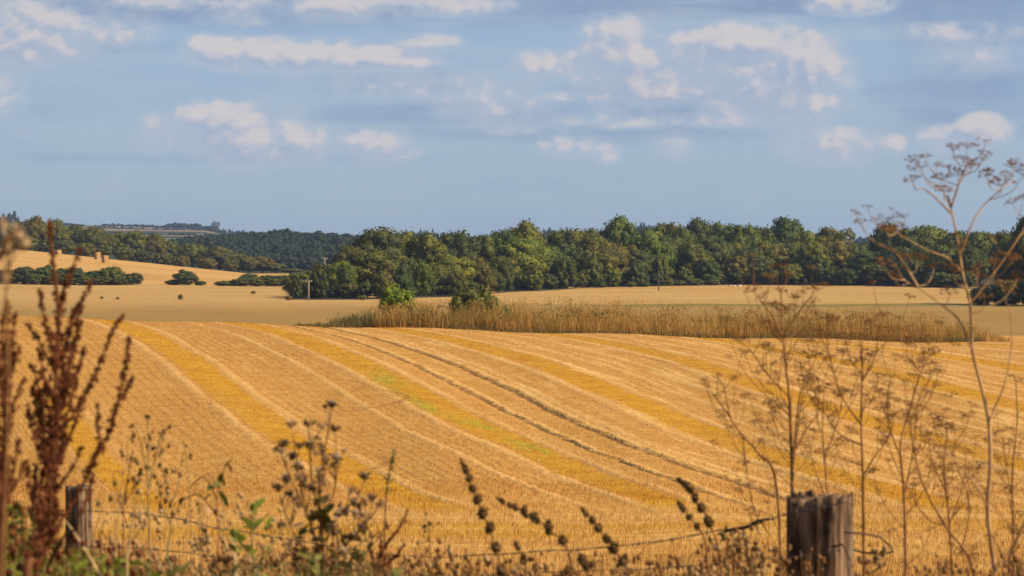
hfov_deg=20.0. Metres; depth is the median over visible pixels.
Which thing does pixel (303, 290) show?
woodland shrub
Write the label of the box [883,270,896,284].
woodland shrub
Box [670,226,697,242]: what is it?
broadleaf tree
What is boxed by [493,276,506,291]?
woodland shrub
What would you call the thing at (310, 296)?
woodland shrub
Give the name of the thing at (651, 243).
broadleaf tree
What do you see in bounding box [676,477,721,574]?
burr stalk
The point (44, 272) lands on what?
hedge bush
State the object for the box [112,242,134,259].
understorey tree
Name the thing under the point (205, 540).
wispy undergrowth
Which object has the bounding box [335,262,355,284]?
understorey tree
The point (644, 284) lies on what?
round bush
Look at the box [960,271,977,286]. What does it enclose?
woodland shrub
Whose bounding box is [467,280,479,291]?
woodland shrub
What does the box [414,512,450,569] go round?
speckled weed
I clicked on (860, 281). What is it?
woodland shrub
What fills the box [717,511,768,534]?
tangled twig
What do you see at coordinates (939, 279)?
understorey tree
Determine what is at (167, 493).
speckled weed
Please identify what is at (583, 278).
woodland shrub
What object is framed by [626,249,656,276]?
broadleaf tree
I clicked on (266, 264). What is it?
broadleaf tree
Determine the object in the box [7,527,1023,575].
dry undergrowth
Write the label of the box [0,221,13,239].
broadleaf tree
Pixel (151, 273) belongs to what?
hill field
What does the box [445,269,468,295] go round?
understorey tree
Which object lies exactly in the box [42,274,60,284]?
hedge scrub
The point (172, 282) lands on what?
hedge bush
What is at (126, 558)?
grass stem
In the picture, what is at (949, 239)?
broadleaf tree
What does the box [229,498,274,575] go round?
green weed
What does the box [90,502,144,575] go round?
grass stem
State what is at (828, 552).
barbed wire
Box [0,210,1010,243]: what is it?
hedgerows
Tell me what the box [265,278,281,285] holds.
hedge scrub
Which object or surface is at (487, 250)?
broadleaf tree
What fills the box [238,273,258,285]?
hedge bush
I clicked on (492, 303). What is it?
leafy bush
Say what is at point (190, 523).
grass stem
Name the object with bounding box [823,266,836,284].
woodland shrub
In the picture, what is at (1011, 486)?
umbellifer
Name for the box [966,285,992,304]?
hedge bush
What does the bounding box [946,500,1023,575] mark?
umbellifer
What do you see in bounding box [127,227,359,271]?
wood
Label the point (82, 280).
hedge scrub
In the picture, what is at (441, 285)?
woodland shrub
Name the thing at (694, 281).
round bush
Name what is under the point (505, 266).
understorey tree
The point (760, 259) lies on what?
broadleaf tree
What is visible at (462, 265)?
broadleaf tree
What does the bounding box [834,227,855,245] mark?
broadleaf tree
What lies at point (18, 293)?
distant stubble field
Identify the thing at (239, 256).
broadleaf tree
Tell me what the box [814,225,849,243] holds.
broadleaf tree
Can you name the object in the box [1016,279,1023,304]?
hedge bush
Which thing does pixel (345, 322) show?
green brown weeds
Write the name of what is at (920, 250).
broadleaf tree
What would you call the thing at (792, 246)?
broadleaf tree
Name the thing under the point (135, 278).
hedge bush
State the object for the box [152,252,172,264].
understorey tree
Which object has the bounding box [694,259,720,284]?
understorey tree
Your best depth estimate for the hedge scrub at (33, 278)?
891.29 m
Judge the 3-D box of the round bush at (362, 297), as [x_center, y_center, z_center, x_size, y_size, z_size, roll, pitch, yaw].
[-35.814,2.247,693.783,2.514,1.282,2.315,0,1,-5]
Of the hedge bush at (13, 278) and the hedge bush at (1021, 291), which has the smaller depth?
the hedge bush at (1021, 291)
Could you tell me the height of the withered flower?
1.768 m
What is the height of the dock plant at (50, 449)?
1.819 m
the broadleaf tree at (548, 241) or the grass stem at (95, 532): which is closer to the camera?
the grass stem at (95, 532)
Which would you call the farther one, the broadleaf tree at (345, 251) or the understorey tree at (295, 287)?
the broadleaf tree at (345, 251)
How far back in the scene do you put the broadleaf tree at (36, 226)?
1232.32 m
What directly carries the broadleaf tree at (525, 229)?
on the woodland floor
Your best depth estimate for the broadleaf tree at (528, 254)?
819.77 m
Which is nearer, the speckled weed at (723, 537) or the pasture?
the speckled weed at (723, 537)
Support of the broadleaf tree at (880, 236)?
on the woodland floor
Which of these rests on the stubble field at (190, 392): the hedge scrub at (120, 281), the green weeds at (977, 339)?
the green weeds at (977, 339)
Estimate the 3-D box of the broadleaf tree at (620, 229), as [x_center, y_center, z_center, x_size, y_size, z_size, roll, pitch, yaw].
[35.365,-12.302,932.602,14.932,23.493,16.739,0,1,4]
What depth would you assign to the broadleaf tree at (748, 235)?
961.46 m
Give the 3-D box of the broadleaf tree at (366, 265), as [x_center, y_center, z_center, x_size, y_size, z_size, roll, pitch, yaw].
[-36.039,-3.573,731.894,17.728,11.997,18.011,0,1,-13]
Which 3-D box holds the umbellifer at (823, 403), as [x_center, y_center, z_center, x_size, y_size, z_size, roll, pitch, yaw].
[0.831,1.002,7.421,0.218,1.631,0.224,0,1,0]
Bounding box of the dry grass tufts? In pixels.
[12,516,806,575]
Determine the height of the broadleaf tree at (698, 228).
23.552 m
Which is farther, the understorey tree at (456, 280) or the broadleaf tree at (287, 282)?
the understorey tree at (456, 280)
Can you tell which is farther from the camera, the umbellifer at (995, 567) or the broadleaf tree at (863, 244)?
the broadleaf tree at (863, 244)
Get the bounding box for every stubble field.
[0,283,1021,303]
[0,316,1023,575]
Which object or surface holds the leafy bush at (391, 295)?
on the stubble field at (190, 392)
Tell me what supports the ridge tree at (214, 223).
on the hills
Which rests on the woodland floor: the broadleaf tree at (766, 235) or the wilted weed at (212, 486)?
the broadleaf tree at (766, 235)
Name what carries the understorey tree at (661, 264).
on the woodland floor
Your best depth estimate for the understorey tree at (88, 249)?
1222.63 m
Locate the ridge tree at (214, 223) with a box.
[211,221,219,226]
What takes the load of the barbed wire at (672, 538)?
attached to the fence post at (820, 530)
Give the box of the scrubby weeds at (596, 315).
[326,305,874,338]
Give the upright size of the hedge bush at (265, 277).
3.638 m
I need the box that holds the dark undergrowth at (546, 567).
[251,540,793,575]
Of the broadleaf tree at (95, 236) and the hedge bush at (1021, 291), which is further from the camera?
the broadleaf tree at (95, 236)
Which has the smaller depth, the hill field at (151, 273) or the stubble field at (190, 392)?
the stubble field at (190, 392)
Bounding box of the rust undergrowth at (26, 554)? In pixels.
[1,494,143,575]
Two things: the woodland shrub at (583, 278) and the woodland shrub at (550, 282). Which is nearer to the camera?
the woodland shrub at (550, 282)
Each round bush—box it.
[357,295,366,299]
[594,281,606,287]
[625,282,636,286]
[640,282,650,286]
[665,277,673,285]
[674,280,687,285]
[685,278,704,285]
[705,279,720,284]
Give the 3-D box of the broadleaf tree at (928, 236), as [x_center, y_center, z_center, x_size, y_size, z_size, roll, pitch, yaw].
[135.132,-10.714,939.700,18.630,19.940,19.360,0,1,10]
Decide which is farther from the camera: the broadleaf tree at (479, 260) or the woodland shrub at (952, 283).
the woodland shrub at (952, 283)
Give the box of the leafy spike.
[382,449,397,562]
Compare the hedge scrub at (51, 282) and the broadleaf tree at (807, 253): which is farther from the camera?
the broadleaf tree at (807, 253)
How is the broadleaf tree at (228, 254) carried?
on the hills
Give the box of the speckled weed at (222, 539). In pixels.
[219,520,278,569]
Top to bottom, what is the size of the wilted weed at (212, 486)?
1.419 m
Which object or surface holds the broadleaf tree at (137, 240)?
on the hills
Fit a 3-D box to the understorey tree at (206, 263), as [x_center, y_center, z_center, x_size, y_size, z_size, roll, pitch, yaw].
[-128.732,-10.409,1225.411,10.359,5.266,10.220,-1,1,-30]
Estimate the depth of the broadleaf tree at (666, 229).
968.50 m
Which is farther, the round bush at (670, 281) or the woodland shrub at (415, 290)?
the round bush at (670, 281)
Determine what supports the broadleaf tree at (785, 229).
on the woodland floor
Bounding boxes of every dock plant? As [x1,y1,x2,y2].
[0,301,27,574]
[23,218,134,575]
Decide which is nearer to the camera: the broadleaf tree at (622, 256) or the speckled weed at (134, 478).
the speckled weed at (134, 478)
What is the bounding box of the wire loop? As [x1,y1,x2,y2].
[843,531,892,554]
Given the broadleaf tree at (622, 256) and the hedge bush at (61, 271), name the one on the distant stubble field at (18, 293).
the hedge bush at (61, 271)
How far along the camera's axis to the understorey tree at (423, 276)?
725.25 m
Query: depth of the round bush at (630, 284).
872.66 m
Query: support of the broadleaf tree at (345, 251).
on the woodland floor
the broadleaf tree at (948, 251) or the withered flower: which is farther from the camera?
the broadleaf tree at (948, 251)
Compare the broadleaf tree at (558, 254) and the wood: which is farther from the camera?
the wood
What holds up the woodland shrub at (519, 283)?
on the woodland floor
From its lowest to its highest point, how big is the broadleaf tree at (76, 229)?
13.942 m
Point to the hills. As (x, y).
(147, 231)
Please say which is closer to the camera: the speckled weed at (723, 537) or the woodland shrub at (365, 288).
the speckled weed at (723, 537)
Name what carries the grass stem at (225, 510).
on the verge
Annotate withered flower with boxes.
[0,215,31,575]
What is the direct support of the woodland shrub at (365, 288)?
on the woodland floor
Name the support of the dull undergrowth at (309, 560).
on the verge
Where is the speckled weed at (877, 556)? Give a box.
[857,544,887,575]
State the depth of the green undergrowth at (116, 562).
5.07 m
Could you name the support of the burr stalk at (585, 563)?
on the verge
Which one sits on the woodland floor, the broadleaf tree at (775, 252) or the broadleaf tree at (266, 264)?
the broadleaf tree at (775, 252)
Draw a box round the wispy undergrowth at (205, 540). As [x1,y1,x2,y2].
[90,477,296,575]
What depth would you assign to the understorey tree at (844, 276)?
904.32 m
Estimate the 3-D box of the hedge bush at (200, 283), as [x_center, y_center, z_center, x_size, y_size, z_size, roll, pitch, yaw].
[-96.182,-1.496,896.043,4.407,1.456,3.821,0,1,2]
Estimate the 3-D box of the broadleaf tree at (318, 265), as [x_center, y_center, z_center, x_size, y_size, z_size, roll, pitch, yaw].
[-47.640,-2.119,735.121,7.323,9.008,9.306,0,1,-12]
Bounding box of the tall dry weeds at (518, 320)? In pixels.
[367,293,1009,341]
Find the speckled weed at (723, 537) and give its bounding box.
[707,523,760,575]
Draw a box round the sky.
[0,0,1023,242]
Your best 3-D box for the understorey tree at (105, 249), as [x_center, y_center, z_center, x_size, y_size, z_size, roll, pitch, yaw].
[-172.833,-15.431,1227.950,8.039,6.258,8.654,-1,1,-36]
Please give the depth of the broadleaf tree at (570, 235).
892.71 m
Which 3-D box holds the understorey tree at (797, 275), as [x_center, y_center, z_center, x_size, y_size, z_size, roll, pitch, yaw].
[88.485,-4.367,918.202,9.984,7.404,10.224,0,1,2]
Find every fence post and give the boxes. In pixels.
[65,484,92,573]
[786,489,852,575]
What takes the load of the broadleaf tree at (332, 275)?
on the woodland floor
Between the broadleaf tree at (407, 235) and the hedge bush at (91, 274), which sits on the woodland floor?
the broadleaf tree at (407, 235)
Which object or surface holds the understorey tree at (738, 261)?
on the woodland floor
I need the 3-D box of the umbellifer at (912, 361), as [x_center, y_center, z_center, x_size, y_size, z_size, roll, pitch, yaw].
[0.960,0.937,6.918,0.232,1.719,0.229,0,1,0]
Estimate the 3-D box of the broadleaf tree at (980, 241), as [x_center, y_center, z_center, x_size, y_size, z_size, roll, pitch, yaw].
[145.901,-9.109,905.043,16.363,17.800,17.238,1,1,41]
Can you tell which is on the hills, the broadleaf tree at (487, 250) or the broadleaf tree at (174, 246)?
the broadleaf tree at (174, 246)
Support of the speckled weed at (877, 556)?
on the verge
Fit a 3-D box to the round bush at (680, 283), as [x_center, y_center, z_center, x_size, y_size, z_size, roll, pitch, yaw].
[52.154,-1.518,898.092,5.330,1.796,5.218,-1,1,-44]
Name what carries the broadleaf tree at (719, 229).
on the woodland floor
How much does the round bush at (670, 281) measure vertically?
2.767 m
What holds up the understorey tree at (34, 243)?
on the hill field at (151, 273)
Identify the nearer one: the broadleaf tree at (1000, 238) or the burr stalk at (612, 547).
the burr stalk at (612, 547)
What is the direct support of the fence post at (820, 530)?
on the verge
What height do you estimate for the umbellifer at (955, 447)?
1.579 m
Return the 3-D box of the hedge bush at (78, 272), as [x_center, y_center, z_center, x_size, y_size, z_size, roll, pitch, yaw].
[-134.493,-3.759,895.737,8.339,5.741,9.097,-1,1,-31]
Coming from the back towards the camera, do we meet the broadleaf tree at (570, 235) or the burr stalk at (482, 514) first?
the broadleaf tree at (570, 235)
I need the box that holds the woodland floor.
[289,273,995,299]
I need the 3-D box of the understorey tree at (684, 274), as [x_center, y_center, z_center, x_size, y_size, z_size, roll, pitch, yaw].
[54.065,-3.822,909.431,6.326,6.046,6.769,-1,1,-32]
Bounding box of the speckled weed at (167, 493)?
[155,431,192,568]
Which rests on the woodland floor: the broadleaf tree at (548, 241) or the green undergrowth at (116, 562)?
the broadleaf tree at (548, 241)
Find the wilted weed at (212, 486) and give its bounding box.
[174,459,231,575]
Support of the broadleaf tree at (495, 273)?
on the woodland floor
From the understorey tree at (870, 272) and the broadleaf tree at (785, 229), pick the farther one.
the broadleaf tree at (785, 229)
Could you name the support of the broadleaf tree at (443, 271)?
on the woodland floor
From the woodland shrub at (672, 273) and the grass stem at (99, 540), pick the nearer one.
the grass stem at (99, 540)
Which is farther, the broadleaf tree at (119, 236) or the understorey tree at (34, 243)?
the broadleaf tree at (119, 236)
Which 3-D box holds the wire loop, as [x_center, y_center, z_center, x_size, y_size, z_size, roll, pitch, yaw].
[0.800,0.569,6.504,0.109,0.075,0.286,0,1,7]
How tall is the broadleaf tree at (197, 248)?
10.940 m
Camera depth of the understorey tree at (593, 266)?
869.00 m
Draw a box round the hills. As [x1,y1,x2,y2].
[19,224,860,272]
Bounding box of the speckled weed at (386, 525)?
[338,508,389,575]
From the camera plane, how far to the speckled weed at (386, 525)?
5.61 m
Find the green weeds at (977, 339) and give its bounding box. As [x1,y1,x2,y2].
[445,324,985,342]
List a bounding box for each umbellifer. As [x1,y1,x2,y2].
[699,349,805,573]
[713,254,835,561]
[795,281,916,575]
[799,361,879,546]
[851,136,1023,575]
[865,320,959,572]
[873,377,981,575]
[898,409,987,575]
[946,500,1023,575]
[973,375,1023,572]
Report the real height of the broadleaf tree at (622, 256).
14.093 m
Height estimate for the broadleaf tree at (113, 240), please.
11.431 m
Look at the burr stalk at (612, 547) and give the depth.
5.71 m
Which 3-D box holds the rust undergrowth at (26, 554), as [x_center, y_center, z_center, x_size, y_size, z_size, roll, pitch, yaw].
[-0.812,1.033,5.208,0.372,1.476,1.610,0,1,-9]
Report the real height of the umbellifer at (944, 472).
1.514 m
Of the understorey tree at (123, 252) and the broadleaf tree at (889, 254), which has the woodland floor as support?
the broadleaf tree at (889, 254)
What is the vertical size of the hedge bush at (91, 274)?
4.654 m
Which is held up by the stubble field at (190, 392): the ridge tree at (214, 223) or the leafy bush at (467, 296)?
the leafy bush at (467, 296)
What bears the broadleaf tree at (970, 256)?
on the woodland floor
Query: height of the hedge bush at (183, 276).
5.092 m
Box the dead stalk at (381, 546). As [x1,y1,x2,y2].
[369,508,409,575]
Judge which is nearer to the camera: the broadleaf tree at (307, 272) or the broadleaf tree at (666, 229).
the broadleaf tree at (307, 272)
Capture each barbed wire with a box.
[16,501,853,558]
[59,545,840,575]
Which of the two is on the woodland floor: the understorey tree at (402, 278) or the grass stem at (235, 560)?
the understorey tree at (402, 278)
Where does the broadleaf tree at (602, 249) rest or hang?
on the woodland floor
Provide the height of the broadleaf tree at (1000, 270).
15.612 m
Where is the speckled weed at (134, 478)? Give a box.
[120,414,171,575]
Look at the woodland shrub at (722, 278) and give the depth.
916.38 m
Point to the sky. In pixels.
(351, 117)
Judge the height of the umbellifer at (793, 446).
1.878 m
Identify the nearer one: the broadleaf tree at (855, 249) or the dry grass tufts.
the dry grass tufts
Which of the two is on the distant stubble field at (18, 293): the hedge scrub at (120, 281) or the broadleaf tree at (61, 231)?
the hedge scrub at (120, 281)
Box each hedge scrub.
[24,272,43,283]
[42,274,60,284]
[58,275,75,284]
[75,275,90,284]
[92,276,111,284]
[111,277,127,284]
[213,281,231,285]
[232,278,249,285]
[248,277,267,285]
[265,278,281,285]
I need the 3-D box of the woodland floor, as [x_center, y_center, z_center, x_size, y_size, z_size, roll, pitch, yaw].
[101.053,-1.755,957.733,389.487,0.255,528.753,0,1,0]
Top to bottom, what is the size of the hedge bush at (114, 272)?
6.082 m
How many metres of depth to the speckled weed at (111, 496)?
5.61 m
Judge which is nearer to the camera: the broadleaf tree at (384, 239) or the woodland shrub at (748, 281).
the broadleaf tree at (384, 239)
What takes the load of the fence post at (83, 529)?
on the verge
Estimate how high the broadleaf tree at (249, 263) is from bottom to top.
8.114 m
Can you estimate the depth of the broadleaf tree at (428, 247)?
770.13 m
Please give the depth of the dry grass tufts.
5.21 m
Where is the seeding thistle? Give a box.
[270,399,387,574]
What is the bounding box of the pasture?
[0,303,1023,335]
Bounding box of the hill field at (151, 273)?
[0,249,810,285]
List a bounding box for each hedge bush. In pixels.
[0,270,19,283]
[12,266,34,283]
[31,265,56,283]
[56,268,66,277]
[63,267,87,284]
[85,270,101,284]
[98,266,125,284]
[122,272,143,284]
[164,279,180,284]
[171,269,199,284]
[194,281,206,284]
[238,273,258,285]
[259,275,275,285]
[271,275,286,285]
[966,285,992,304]
[986,279,1020,305]
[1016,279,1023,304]
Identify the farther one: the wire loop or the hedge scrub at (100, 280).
the hedge scrub at (100, 280)
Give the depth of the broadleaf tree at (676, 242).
936.67 m
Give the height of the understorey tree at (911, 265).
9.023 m
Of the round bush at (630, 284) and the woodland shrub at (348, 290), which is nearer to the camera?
the woodland shrub at (348, 290)
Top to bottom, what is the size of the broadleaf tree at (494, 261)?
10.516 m
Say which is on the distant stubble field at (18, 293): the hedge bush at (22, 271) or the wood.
the hedge bush at (22, 271)
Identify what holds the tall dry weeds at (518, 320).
on the stubble field at (190, 392)
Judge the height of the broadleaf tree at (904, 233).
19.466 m
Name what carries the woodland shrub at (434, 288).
on the woodland floor
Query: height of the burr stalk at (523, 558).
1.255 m
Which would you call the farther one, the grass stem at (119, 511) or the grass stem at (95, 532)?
the grass stem at (95, 532)
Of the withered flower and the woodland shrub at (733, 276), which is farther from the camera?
the woodland shrub at (733, 276)
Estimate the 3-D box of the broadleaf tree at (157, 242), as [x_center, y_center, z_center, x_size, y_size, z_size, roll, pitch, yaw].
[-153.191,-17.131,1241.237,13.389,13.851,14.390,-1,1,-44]
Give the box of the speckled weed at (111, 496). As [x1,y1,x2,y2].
[108,450,146,555]
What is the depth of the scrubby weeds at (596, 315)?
288.56 m
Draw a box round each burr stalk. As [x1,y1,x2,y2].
[459,458,507,575]
[495,496,573,575]
[513,540,527,575]
[576,553,594,575]
[580,506,629,575]
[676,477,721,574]
[676,500,709,575]
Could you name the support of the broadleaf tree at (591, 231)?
on the woodland floor
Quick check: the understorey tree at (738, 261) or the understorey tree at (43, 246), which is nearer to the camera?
the understorey tree at (738, 261)
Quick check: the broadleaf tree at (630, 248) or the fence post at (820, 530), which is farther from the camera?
the broadleaf tree at (630, 248)
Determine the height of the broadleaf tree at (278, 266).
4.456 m
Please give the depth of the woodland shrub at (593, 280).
869.82 m
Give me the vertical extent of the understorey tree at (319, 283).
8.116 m
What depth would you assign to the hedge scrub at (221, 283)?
891.36 m
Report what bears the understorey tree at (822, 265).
on the woodland floor
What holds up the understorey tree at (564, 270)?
on the woodland floor
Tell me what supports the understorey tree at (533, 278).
on the woodland floor
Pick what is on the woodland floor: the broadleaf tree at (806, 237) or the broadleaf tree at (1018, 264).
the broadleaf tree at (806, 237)
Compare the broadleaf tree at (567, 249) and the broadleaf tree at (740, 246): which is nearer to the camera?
the broadleaf tree at (567, 249)
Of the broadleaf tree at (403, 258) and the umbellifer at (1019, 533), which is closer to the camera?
the umbellifer at (1019, 533)
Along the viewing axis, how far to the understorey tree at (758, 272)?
910.50 m
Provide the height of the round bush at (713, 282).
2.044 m
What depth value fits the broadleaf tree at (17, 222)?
1246.30 m
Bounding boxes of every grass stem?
[64,504,135,575]
[89,497,149,573]
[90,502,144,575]
[113,434,152,574]
[150,438,192,574]
[213,434,236,575]
[229,516,294,575]
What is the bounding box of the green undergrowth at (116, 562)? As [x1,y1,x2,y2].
[1,505,166,575]
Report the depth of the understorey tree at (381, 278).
704.37 m
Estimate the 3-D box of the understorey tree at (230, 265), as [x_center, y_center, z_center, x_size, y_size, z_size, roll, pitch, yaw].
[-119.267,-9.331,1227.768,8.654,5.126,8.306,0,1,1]
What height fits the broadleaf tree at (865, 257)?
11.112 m
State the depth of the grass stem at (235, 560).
5.21 m
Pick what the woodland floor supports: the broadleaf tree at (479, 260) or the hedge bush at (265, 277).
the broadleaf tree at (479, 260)
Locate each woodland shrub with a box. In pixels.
[287,283,306,297]
[306,285,329,297]
[327,285,339,297]
[337,282,360,297]
[358,279,372,296]
[411,286,419,296]
[421,281,438,295]
[435,280,449,294]
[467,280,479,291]
[489,276,498,292]
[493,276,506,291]
[512,273,527,289]
[541,273,559,288]
[574,270,590,286]
[587,275,604,286]
[618,272,629,285]
[649,271,667,284]
[662,268,676,284]
[718,271,728,283]
[729,269,748,283]
[745,272,755,283]
[806,273,817,284]
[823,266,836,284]
[856,270,864,284]
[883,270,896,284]
[906,270,925,285]
[947,274,962,286]
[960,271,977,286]
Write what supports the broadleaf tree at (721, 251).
on the woodland floor
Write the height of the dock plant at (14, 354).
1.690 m
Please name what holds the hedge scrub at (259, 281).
on the distant stubble field at (18, 293)
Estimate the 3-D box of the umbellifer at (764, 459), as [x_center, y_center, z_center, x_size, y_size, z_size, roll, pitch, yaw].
[0.591,0.979,7.227,0.276,1.659,0.201,0,1,-20]
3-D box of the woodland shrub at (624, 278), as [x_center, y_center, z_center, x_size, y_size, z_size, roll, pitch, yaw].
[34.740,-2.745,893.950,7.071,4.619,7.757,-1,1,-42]
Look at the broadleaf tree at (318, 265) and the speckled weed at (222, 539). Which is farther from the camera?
the broadleaf tree at (318, 265)
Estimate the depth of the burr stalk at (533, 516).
5.61 m
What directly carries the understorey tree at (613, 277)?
on the woodland floor
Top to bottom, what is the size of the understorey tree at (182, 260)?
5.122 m
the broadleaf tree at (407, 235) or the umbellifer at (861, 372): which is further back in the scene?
the broadleaf tree at (407, 235)
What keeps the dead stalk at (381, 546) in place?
on the verge
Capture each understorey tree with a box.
[26,235,38,249]
[35,239,54,251]
[54,240,76,253]
[76,242,97,256]
[96,245,112,255]
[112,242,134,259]
[134,251,154,262]
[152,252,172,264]
[172,255,190,266]
[196,257,217,269]
[220,260,238,271]
[290,276,301,298]
[308,268,329,298]
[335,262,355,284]
[371,269,394,297]
[392,266,413,293]
[410,258,434,295]
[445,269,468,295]
[473,265,493,292]
[496,258,515,290]
[521,268,544,290]
[551,256,578,288]
[580,253,603,286]
[602,268,622,286]
[627,262,647,285]
[652,254,669,284]
[675,266,694,280]
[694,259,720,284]
[720,254,748,283]
[749,265,781,284]
[778,262,806,284]
[805,256,830,284]
[832,268,859,284]
[858,262,888,284]
[890,258,925,285]
[923,271,953,286]
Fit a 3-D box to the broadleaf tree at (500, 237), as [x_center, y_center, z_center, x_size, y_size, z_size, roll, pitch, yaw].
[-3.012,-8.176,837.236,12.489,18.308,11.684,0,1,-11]
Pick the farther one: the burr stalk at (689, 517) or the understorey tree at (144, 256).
the understorey tree at (144, 256)
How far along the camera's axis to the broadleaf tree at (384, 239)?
762.08 m
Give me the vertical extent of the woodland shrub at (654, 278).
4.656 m
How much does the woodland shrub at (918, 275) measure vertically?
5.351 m
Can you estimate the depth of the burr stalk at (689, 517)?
6.01 m
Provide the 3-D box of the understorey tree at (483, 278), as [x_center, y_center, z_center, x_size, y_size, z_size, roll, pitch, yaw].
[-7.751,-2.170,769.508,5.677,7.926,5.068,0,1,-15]
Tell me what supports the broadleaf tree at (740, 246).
on the woodland floor
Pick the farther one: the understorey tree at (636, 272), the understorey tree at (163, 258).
the understorey tree at (163, 258)
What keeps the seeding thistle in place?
on the verge
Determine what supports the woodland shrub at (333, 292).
on the woodland floor
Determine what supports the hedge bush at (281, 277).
on the distant stubble field at (18, 293)
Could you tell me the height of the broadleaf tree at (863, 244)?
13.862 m
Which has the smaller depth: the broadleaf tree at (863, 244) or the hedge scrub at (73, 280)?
the hedge scrub at (73, 280)
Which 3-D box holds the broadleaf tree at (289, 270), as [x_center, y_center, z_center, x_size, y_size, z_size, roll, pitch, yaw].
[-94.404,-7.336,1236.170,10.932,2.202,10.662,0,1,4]
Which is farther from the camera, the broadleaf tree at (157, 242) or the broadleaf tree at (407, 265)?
the broadleaf tree at (157, 242)
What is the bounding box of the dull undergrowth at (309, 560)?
[1,501,426,575]
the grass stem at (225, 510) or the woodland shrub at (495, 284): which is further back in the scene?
the woodland shrub at (495, 284)
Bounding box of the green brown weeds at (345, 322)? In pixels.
[294,302,516,331]
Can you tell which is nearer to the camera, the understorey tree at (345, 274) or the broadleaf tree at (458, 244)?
the understorey tree at (345, 274)
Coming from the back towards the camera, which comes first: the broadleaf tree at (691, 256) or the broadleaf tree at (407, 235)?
the broadleaf tree at (691, 256)
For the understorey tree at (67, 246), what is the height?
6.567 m
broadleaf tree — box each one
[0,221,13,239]
[11,220,24,248]
[21,215,48,250]
[47,218,73,249]
[68,224,84,254]
[77,226,109,256]
[106,233,117,253]
[112,231,126,259]
[120,230,148,260]
[144,232,171,262]
[165,240,180,264]
[176,242,209,266]
[203,246,237,269]
[235,253,246,271]
[239,255,259,272]
[254,256,276,272]
[270,263,287,272]
[278,268,302,272]
[281,272,309,293]
[301,269,312,275]
[311,262,331,272]
[324,260,360,287]
[328,244,362,263]
[336,250,401,295]
[348,226,409,257]
[388,253,416,276]
[394,227,415,254]
[398,259,438,284]
[405,228,451,263]
[427,256,478,281]
[429,264,452,281]
[437,229,480,258]
[459,255,492,281]
[473,233,498,262]
[486,255,522,285]
[489,228,515,250]
[490,269,504,277]
[491,237,557,273]
[506,218,545,246]
[541,233,554,247]
[541,245,564,274]
[543,225,592,244]
[553,241,583,274]
[571,233,618,274]
[578,228,605,240]
[600,213,638,245]
[610,242,632,272]
[621,244,637,254]
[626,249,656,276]
[627,228,678,283]
[649,221,681,237]
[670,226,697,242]
[670,237,688,273]
[673,241,713,272]
[683,214,715,240]
[694,238,738,268]
[707,220,735,240]
[724,223,761,245]
[726,240,749,251]
[728,246,774,272]
[750,240,794,270]
[754,225,779,243]
[764,215,804,243]
[778,240,803,264]
[791,229,825,281]
[792,242,833,280]
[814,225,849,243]
[815,238,855,270]
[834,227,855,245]
[844,250,885,278]
[848,244,865,269]
[852,243,869,251]
[865,222,899,251]
[874,246,912,269]
[890,225,917,247]
[902,224,948,250]
[903,246,932,273]
[919,244,960,285]
[936,230,966,248]
[950,230,997,284]
[951,246,991,278]
[987,229,1011,276]
[993,238,1011,281]
[1000,215,1023,283]
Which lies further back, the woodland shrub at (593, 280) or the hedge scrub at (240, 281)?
the hedge scrub at (240, 281)
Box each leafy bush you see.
[378,282,416,314]
[447,287,494,313]
[484,295,498,315]
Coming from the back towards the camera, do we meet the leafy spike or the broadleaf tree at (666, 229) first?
the broadleaf tree at (666, 229)
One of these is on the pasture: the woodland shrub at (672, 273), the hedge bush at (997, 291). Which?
the hedge bush at (997, 291)
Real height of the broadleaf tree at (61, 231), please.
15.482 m
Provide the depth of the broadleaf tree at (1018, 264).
638.65 m

